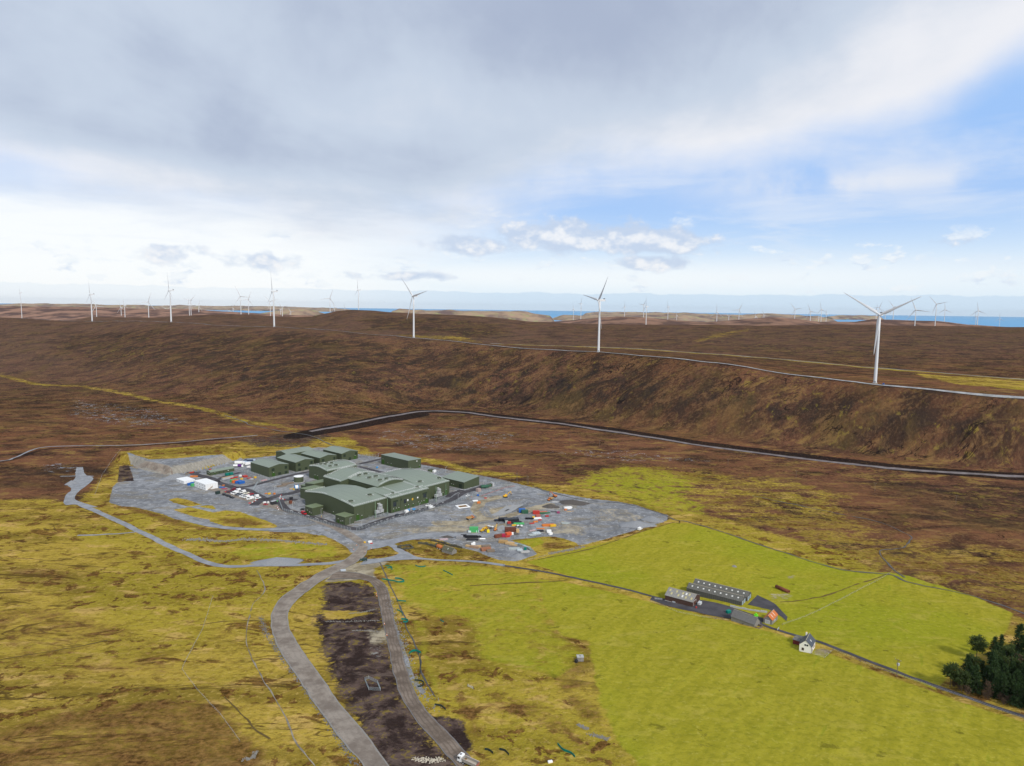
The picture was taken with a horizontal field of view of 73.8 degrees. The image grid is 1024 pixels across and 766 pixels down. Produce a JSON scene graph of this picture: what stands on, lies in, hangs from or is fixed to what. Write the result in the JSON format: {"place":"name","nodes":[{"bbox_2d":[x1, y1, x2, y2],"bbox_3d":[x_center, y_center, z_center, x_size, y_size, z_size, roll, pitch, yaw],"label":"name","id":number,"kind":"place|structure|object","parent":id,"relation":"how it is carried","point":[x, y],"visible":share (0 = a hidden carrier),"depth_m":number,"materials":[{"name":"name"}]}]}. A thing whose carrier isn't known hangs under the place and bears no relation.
{"place":"outdoors","nodes":[
{"label":"outdoors","id":0,"kind":"place"},
{"bbox_2d":[63,467,95,506],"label":"gravel track","id":1,"kind":"structure","parent":0,"point":[83,481],"depth_m":704.20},
{"bbox_2d":[0,303,163,308],"bbox_3d":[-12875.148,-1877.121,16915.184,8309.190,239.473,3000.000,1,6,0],"label":"island","id":2,"kind":"structure","parent":0,"point":[82,305],"depth_m":16403.03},
{"bbox_2d":[2,435,256,460],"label":"moor track","id":3,"kind":"structure","parent":0,"point":[115,445],"depth_m":905.29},
{"bbox_2d":[75,502,342,567],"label":"gravel track","id":4,"kind":"structure","parent":0,"point":[155,539],"depth_m":527.30,"materials":[{"name":"gravel"}]},
{"bbox_2d":[187,472,272,501],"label":"site road","id":5,"kind":"structure","parent":0,"point":[229,485],"depth_m":715.90,"materials":[{"name":"asphalt"}]},
{"bbox_2d":[153,508,333,537],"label":"gravel track","id":6,"kind":"structure","parent":0,"point":[322,531],"depth_m":582.45,"materials":[{"name":"gravel"}]},
{"bbox_2d":[131,461,367,544],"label":"haul road","id":7,"kind":"structure","parent":0,"point":[346,533],"depth_m":662.50,"materials":[{"name":"gravel"}]},
{"bbox_2d":[153,305,349,311],"bbox_3d":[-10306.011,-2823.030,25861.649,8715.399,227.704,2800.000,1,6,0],"label":"hill","id":8,"kind":"structure","parent":0,"point":[261,308],"depth_m":25071.86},
{"bbox_2d":[235,471,308,487],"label":"site road","id":9,"kind":"structure","parent":0,"point":[273,479],"depth_m":742.70,"materials":[{"name":"asphalt"}]},
{"bbox_2d":[246,571,314,765],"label":"path","id":10,"kind":"structure","parent":0,"point":[301,749],"depth_m":312.80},
{"bbox_2d":[264,489,299,499],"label":"site road","id":11,"kind":"structure","parent":0,"point":[278,495],"depth_m":684.89,"materials":[{"name":"asphalt"}]},
{"bbox_2d":[261,308,324,314],"bbox_3d":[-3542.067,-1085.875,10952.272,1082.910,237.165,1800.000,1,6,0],"label":"island","id":12,"kind":"structure","parent":0,"point":[300,311],"depth_m":10643.82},
{"bbox_2d":[271,545,388,765],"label":"haul road","id":13,"kind":"structure","parent":0,"point":[360,745],"depth_m":324.94,"materials":[{"name":"gravel"}]},
{"bbox_2d":[278,484,483,529],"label":"site road","id":14,"kind":"structure","parent":0,"point":[449,500],"depth_m":621.71,"materials":[{"name":"gravel"}]},
{"bbox_2d":[387,544,409,554],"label":"farm road","id":15,"kind":"structure","parent":0,"point":[395,548],"depth_m":532.05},
{"bbox_2d":[328,571,470,765],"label":"haul track","id":16,"kind":"structure","parent":0,"point":[442,737],"depth_m":323.81,"materials":[{"name":"gravel"}]},
{"bbox_2d":[457,752,479,765],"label":"tipper lorry","id":17,"kind":"object","parent":16,"relation":"on","point":[462,757],"visible":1,"depth_m":255.06,"materials":[{"name":"grey metal"}]},
{"bbox_2d":[379,562,434,696],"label":"stream","id":18,"kind":"structure","parent":0,"point":[409,633],"depth_m":372.19,"materials":[{"name":"liquid"}]},
{"bbox_2d":[360,551,504,565],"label":"farm road","id":19,"kind":"structure","parent":0,"point":[400,556],"depth_m":509.61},
{"bbox_2d":[364,529,519,549],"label":"haul road","id":20,"kind":"structure","parent":0,"point":[380,544],"depth_m":564.97,"materials":[{"name":"gravel"}]},
{"bbox_2d":[392,309,553,321],"bbox_3d":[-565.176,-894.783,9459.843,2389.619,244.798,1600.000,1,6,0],"label":"island","id":21,"kind":"structure","parent":0,"point":[523,316],"depth_m":9184.08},
{"bbox_2d":[491,504,522,515],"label":"pit water","id":22,"kind":"structure","parent":0,"point":[511,508],"depth_m":651.95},
{"bbox_2d":[0,306,1023,765],"bbox_3d":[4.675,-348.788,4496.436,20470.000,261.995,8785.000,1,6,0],"label":"ground","id":23,"kind":"structure","parent":0,"point":[106,392],"depth_m":560.19,"materials":[{"name":"plant"}]},
{"bbox_2d":[165,276,173,321],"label":"wind turbine","id":24,"kind":"object","parent":23,"relation":"on","point":[170,302],"visible":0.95,"depth_m":2051.41,"materials":[{"name":"grey metal"}]},
{"bbox_2d":[162,473,186,479],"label":"gravel heap","id":25,"kind":"object","parent":23,"relation":"on","point":[173,476],"visible":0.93,"depth_m":740.11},
{"bbox_2d":[176,477,194,483],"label":"white cabins","id":26,"kind":"object","parent":23,"relation":"on","point":[184,480],"visible":1,"depth_m":727.16,"materials":[{"name":"metal"}]},
{"bbox_2d":[194,478,217,489],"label":"white cabins","id":27,"kind":"object","parent":23,"relation":"on","point":[206,484],"visible":1,"depth_m":704.41,"materials":[{"name":"metal"}]},
{"bbox_2d":[207,466,233,475],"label":"site office","id":28,"kind":"structure","parent":23,"relation":"on","point":[220,470],"depth_m":766.79,"materials":[{"name":"green metal"}]},
{"bbox_2d":[182,537,276,541],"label":"loose stones","id":29,"kind":"object","parent":23,"relation":"on","point":[209,540],"visible":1,"depth_m":549.45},
{"bbox_2d":[210,498,252,511],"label":"loose stones","id":30,"kind":"object","parent":23,"relation":"on","point":[243,509],"visible":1,"depth_m":646.01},
{"bbox_2d":[224,697,270,738],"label":"ditch","id":31,"kind":"object","parent":23,"relation":"on","point":[249,721],"visible":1,"depth_m":283.15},
{"bbox_2d":[251,458,288,476],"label":"transformer shed","id":32,"kind":"structure","parent":23,"relation":"on","point":[268,467],"depth_m":764.47,"materials":[{"name":"green paint"}]},
{"bbox_2d":[269,271,277,326],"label":"wind turbine","id":33,"kind":"object","parent":23,"relation":"on","point":[273,305],"visible":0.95,"depth_m":1785.85,"materials":[{"name":"grey metal"}]},
{"bbox_2d":[251,557,303,564],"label":"gravel heap","id":34,"kind":"object","parent":23,"relation":"on","point":[280,561],"visible":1,"depth_m":496.85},
{"bbox_2d":[275,446,314,458],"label":"transformer shed","id":35,"kind":"structure","parent":23,"relation":"on","point":[298,450],"depth_m":837.49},
{"bbox_2d":[277,454,313,471],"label":"transformer shed","id":36,"kind":"structure","parent":23,"relation":"on","point":[296,462],"depth_m":788.54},
{"bbox_2d":[293,475,304,482],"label":"water tank","id":37,"kind":"object","parent":23,"relation":"on","point":[298,478],"visible":1,"depth_m":731.79,"materials":[{"name":"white metal"}]},
{"bbox_2d":[274,539,326,545],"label":"loose stones","id":38,"kind":"object","parent":23,"relation":"on","point":[286,541],"visible":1,"depth_m":545.12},
{"bbox_2d":[258,616,359,765],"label":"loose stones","id":39,"kind":"object","parent":23,"relation":"on","point":[327,724],"visible":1,"depth_m":309.34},
{"bbox_2d":[300,485,323,498],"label":"annex","id":40,"kind":"object","parent":23,"relation":"on","point":[303,491],"visible":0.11,"depth_m":673.02,"materials":[{"name":"green metal"}]},
{"bbox_2d":[305,503,323,515],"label":"plant room","id":41,"kind":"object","parent":23,"relation":"on","point":[314,509],"visible":1,"depth_m":621.13,"materials":[{"name":"green metal"}]},
{"bbox_2d":[305,479,323,486],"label":"annex","id":42,"kind":"object","parent":23,"relation":"on","point":[318,482],"visible":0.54,"depth_m":694.13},
{"bbox_2d":[301,450,335,464],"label":"transformer shed","id":43,"kind":"structure","parent":23,"relation":"on","point":[318,456],"depth_m":814.00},
{"bbox_2d":[309,459,356,479],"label":"valve hall","id":44,"kind":"structure","parent":23,"relation":"on","point":[319,471],"depth_m":747.97,"materials":[{"name":"green paint"}]},
{"bbox_2d":[323,473,348,486],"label":"spine hall","id":45,"kind":"structure","parent":23,"relation":"on","point":[330,479],"depth_m":687.61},
{"bbox_2d":[323,446,357,459],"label":"transformer shed","id":46,"kind":"structure","parent":23,"relation":"on","point":[341,453],"depth_m":842.88,"materials":[{"name":"green metal"}]},
{"bbox_2d":[335,512,353,524],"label":"plant room","id":47,"kind":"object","parent":23,"relation":"on","point":[344,518],"visible":1,"depth_m":595.77,"materials":[{"name":"green metal"}]},
{"bbox_2d":[305,484,386,520],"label":"converter hall","id":48,"kind":"structure","parent":23,"relation":"on","point":[358,502],"depth_m":626.36,"materials":[{"name":"green paint"}]},
{"bbox_2d":[342,586,360,591],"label":"peat mound","id":49,"kind":"object","parent":23,"relation":"on","point":[354,589],"visible":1,"depth_m":446.80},
{"bbox_2d":[332,466,403,488],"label":"spine hall","id":50,"kind":"structure","parent":23,"relation":"on","point":[360,477],"depth_m":680.29,"materials":[{"name":"metal"}]},
{"bbox_2d":[375,503,383,516],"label":"transformer cooler","id":51,"kind":"object","parent":23,"relation":"on","point":[380,509],"visible":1,"depth_m":619.99,"materials":[{"name":"metal"}]},
{"bbox_2d":[367,480,428,512],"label":"control block","id":52,"kind":"structure","parent":23,"relation":"on","point":[403,495],"depth_m":648.54,"materials":[{"name":"green metal"}]},
{"bbox_2d":[381,453,420,468],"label":"store building","id":53,"kind":"structure","parent":23,"relation":"on","point":[400,461],"depth_m":805.99,"materials":[{"name":"green metal"}]},
{"bbox_2d":[381,588,441,710],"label":"loose stones","id":54,"kind":"object","parent":23,"relation":"on","point":[410,658],"visible":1,"depth_m":343.30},
{"bbox_2d":[401,278,425,337],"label":"wind turbine","id":55,"kind":"object","parent":23,"relation":"on","point":[415,295],"visible":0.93,"depth_m":1570.92,"materials":[{"name":"grey metal"}]},
{"bbox_2d":[379,468,448,498],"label":"converter hall","id":56,"kind":"structure","parent":23,"relation":"on","point":[431,481],"depth_m":692.65,"materials":[{"name":"green paint"}]},
{"bbox_2d":[359,491,484,529],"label":"fence","id":57,"kind":"object","parent":23,"relation":"on","point":[421,510],"visible":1,"depth_m":627.50,"materials":[{"name":"metal"}]},
{"bbox_2d":[411,756,444,763],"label":"loose stones","id":58,"kind":"object","parent":23,"relation":"on","point":[426,759],"visible":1,"depth_m":257.73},
{"bbox_2d":[431,539,461,548],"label":"ruined wall","id":59,"kind":"structure","parent":23,"relation":"on","point":[452,545],"depth_m":544.41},
{"bbox_2d":[442,545,456,554],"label":"ruined cottage","id":60,"kind":"structure","parent":23,"relation":"on","point":[448,550],"depth_m":525.16,"materials":[{"name":"grey stone"}]},
{"bbox_2d":[442,471,478,488],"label":"store building","id":61,"kind":"structure","parent":23,"relation":"on","point":[460,480],"depth_m":726.15,"materials":[{"name":"green paint"}]},
{"bbox_2d":[475,507,518,518],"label":"loose stones","id":62,"kind":"object","parent":23,"relation":"on","point":[482,511],"visible":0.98,"depth_m":631.72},
{"bbox_2d":[557,499,589,505],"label":"soil heap","id":63,"kind":"object","parent":23,"relation":"on","point":[573,502],"visible":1,"depth_m":666.35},
{"bbox_2d":[548,502,612,520],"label":"loose stones","id":64,"kind":"object","parent":23,"relation":"on","point":[601,515],"visible":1,"depth_m":635.73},
{"bbox_2d":[585,277,607,351],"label":"wind turbine","id":65,"kind":"object","parent":23,"relation":"on","point":[599,319],"visible":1,"depth_m":1278.40,"materials":[{"name":"grey metal"}]},
{"bbox_2d":[586,732,609,740],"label":"loose stones","id":66,"kind":"object","parent":23,"relation":"on","point":[602,737],"visible":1,"depth_m":275.45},
{"bbox_2d":[538,522,672,559],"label":"ditch","id":67,"kind":"object","parent":23,"relation":"on","point":[604,544],"visible":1,"depth_m":550.08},
{"bbox_2d":[619,521,656,527],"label":"gravel heap","id":68,"kind":"object","parent":23,"relation":"on","point":[634,524],"visible":1,"depth_m":600.13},
{"bbox_2d":[640,516,663,522],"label":"gravel heap","id":69,"kind":"object","parent":23,"relation":"on","point":[651,519],"visible":1,"depth_m":615.71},
{"bbox_2d":[665,587,699,606],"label":"farm barn","id":70,"kind":"structure","parent":23,"relation":"on","point":[678,596],"depth_m":432.83,"materials":[{"name":"metal"}]},
{"bbox_2d":[650,596,763,622],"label":"farm yard","id":71,"kind":"structure","parent":23,"relation":"on","point":[712,608],"depth_m":424.68,"materials":[{"name":"concrete"}]},
{"bbox_2d":[686,582,745,605],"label":"long shed","id":72,"kind":"structure","parent":23,"relation":"on","point":[716,594],"depth_m":440.07,"materials":[{"name":"metal"}]},
{"bbox_2d":[693,578,750,600],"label":"long shed","id":73,"kind":"structure","parent":23,"relation":"on","point":[746,594],"depth_m":447.63,"materials":[{"name":"metal"}]},
{"bbox_2d":[731,609,762,628],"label":"stone barn","id":74,"kind":"structure","parent":23,"relation":"on","point":[740,617],"depth_m":398.54,"materials":[{"name":"stone"}]},
{"bbox_2d":[730,605,766,612],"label":"yard wall","id":75,"kind":"structure","parent":23,"relation":"on","point":[733,606],"depth_m":422.16,"materials":[{"name":"stone"}]},
{"bbox_2d":[748,595,786,620],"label":"farm yard","id":76,"kind":"structure","parent":23,"relation":"on","point":[759,601],"depth_m":430.56,"materials":[{"name":"concrete"}]},
{"bbox_2d":[763,609,777,624],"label":"byre","id":77,"kind":"structure","parent":23,"relation":"on","point":[770,617],"depth_m":400.86,"materials":[{"name":"orange stone"}]},
{"bbox_2d":[793,635,801,644],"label":"garage","id":78,"kind":"structure","parent":23,"relation":"on","point":[797,639],"depth_m":370.33,"materials":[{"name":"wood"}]},
{"bbox_2d":[799,631,815,652],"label":"farmhouse","id":79,"kind":"object","parent":23,"relation":"on","point":[807,643],"visible":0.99,"depth_m":360.93,"materials":[{"name":"paint"}]},
{"bbox_2d":[783,573,888,601],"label":"ditch","id":80,"kind":"object","parent":23,"relation":"on","point":[835,592],"visible":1,"depth_m":452.95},
{"bbox_2d":[845,293,921,382],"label":"wind turbine","id":81,"kind":"object","parent":23,"relation":"on","point":[877,335],"visible":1,"depth_m":956.50,"materials":[{"name":"grey metal"}]},
{"bbox_2d":[835,649,1021,717],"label":"post fence","id":82,"kind":"object","parent":23,"relation":"on","point":[921,682],"visible":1,"depth_m":327.92,"materials":[{"name":"wood"}]},
{"bbox_2d":[941,662,962,685],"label":"pine tree","id":83,"kind":"object","parent":23,"relation":"on","point":[949,669],"visible":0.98,"depth_m":320.21,"materials":[{"name":"green plant"}]},
{"bbox_2d":[952,669,973,691],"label":"pine tree","id":84,"kind":"object","parent":23,"relation":"on","point":[964,677],"visible":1,"depth_m":316.59,"materials":[{"name":"green plant"}]},
{"bbox_2d":[959,654,970,671],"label":"spruce tree","id":85,"kind":"object","parent":23,"relation":"on","point":[966,662],"visible":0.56,"depth_m":331.59,"materials":[{"name":"green plant"}]},
{"bbox_2d":[960,652,983,667],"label":"pine tree","id":86,"kind":"object","parent":23,"relation":"on","point":[976,660],"visible":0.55,"depth_m":332.36,"materials":[{"name":"green plant"}]},
{"bbox_2d":[964,664,982,694],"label":"spruce tree","id":87,"kind":"object","parent":23,"relation":"on","point":[977,681],"visible":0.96,"depth_m":315.98,"materials":[{"name":"green plant"}]},
{"bbox_2d":[966,634,990,655],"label":"pine tree","id":88,"kind":"object","parent":23,"relation":"on","point":[980,646],"visible":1,"depth_m":351.52,"materials":[{"name":"green plant"}]},
{"bbox_2d":[981,665,990,687],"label":"spruce tree","id":89,"kind":"object","parent":23,"relation":"on","point":[986,672],"visible":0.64,"depth_m":321.14,"materials":[{"name":"green plant"}]},
{"bbox_2d":[983,680,993,694],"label":"bare tree","id":90,"kind":"object","parent":23,"relation":"on","point":[987,683],"visible":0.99,"depth_m":312.54,"materials":[{"name":"brown plant"}]},
{"bbox_2d":[983,660,999,688],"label":"spruce tree","id":91,"kind":"object","parent":23,"relation":"on","point":[993,671],"visible":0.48,"depth_m":316.93,"materials":[{"name":"green plant"}]},
{"bbox_2d":[983,636,1000,657],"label":"spruce tree","id":92,"kind":"object","parent":23,"relation":"on","point":[995,640],"visible":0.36,"depth_m":353.64,"materials":[{"name":"green plant"}]},
{"bbox_2d":[989,655,1000,676],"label":"spruce tree","id":93,"kind":"object","parent":23,"relation":"on","point":[995,657],"visible":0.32,"depth_m":325.54,"materials":[{"name":"green plant"}]},
{"bbox_2d":[990,677,1000,698],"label":"spruce tree","id":94,"kind":"object","parent":23,"relation":"on","point":[996,686],"visible":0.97,"depth_m":311.71,"materials":[{"name":"green plant"}]},
{"bbox_2d":[994,674,1011,699],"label":"spruce tree","id":95,"kind":"object","parent":23,"relation":"on","point":[1003,683],"visible":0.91,"depth_m":309.93,"materials":[{"name":"green plant"}]},
{"bbox_2d":[998,663,1009,685],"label":"spruce tree","id":96,"kind":"object","parent":23,"relation":"on","point":[1006,668],"visible":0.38,"depth_m":317.69,"materials":[{"name":"green plant"}]},
{"bbox_2d":[1000,646,1015,656],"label":"pine tree","id":97,"kind":"object","parent":23,"relation":"on","point":[1008,650],"visible":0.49,"depth_m":344.85,"materials":[{"name":"green plant"}]},
{"bbox_2d":[1006,674,1015,701],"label":"spruce tree","id":98,"kind":"object","parent":23,"relation":"on","point":[1011,680],"visible":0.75,"depth_m":309.95,"materials":[{"name":"green plant"}]},
{"bbox_2d":[1008,661,1016,674],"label":"spruce tree","id":99,"kind":"object","parent":23,"relation":"on","point":[1012,669],"visible":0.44,"depth_m":325.41,"materials":[{"name":"green plant"}]},
{"bbox_2d":[1003,655,1022,672],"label":"pine tree","id":100,"kind":"object","parent":23,"relation":"on","point":[1009,660],"visible":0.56,"depth_m":329.65,"materials":[{"name":"green plant"}]},
{"bbox_2d":[1007,682,1023,708],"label":"spruce tree","id":101,"kind":"object","parent":23,"relation":"on","point":[1015,700],"visible":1,"depth_m":303.29,"materials":[{"name":"green plant"}]},
{"bbox_2d":[1008,623,1023,651],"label":"spruce tree","id":102,"kind":"object","parent":23,"relation":"on","point":[1017,634],"visible":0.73,"depth_m":358.61,"materials":[{"name":"green plant"}]},
{"bbox_2d":[1012,668,1021,695],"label":"spruce tree","id":103,"kind":"object","parent":23,"relation":"on","point":[1017,676],"visible":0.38,"depth_m":311.46,"materials":[{"name":"green plant"}]},
{"bbox_2d":[0,303,1023,326],"bbox_3d":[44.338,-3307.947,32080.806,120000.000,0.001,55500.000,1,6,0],"label":"sea","id":104,"kind":"structure","parent":0,"point":[1006,322],"depth_m":31885.28,"materials":[{"name":"liquid"}]},
{"bbox_2d":[0,0,1023,316],"label":"sky","id":105,"kind":"structure","parent":0,"point":[690,156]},
{"bbox_2d":[61,320,1023,398],"bbox_3d":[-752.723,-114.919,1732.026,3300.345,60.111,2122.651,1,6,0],"label":"hill road","id":106,"kind":"structure","parent":0,"point":[992,395],"depth_m":951.28,"materials":[{"name":"asphalt"}]},
{"bbox_2d":[504,565,659,597],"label":"farm road","id":107,"kind":"structure","parent":0,"point":[582,579],"depth_m":474.03,"materials":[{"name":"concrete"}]},
{"bbox_2d":[584,312,661,314],"bbox_3d":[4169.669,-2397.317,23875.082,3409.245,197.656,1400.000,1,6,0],"label":"island","id":108,"kind":"structure","parent":0,"point":[593,313],"depth_m":23602.57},
{"bbox_2d":[311,410,1023,476],"bbox_3d":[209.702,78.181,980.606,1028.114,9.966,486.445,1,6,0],"label":"peat road","id":109,"kind":"structure","parent":0,"point":[953,472],"depth_m":935.91,"materials":[{"name":"stone"}]},
{"bbox_2d":[553,312,836,321],"bbox_3d":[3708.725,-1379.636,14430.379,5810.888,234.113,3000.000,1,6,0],"label":"island","id":110,"kind":"structure","parent":0,"point":[686,316],"depth_m":13710.33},
{"bbox_2d":[491,343,1023,379],"bbox_3d":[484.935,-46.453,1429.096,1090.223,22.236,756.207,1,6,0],"label":"public road","id":111,"kind":"structure","parent":0,"point":[774,358],"depth_m":1414.19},
{"bbox_2d":[533,486,1023,613],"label":"stream","id":112,"kind":"structure","parent":0,"point":[803,558],"depth_m":517.62,"materials":[{"name":"liquid"}]},
{"bbox_2d":[756,496,911,576],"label":"stream","id":113,"kind":"structure","parent":0,"point":[908,542],"depth_m":564.00,"materials":[{"name":"liquid"}]},
{"bbox_2d":[824,315,883,319],"bbox_3d":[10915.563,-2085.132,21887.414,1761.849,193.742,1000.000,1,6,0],"label":"island","id":114,"kind":"structure","parent":0,"point":[853,317],"depth_m":21603.38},
{"bbox_2d":[760,623,1023,716],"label":"farm road","id":115,"kind":"structure","parent":0,"point":[929,683],"depth_m":334.03,"materials":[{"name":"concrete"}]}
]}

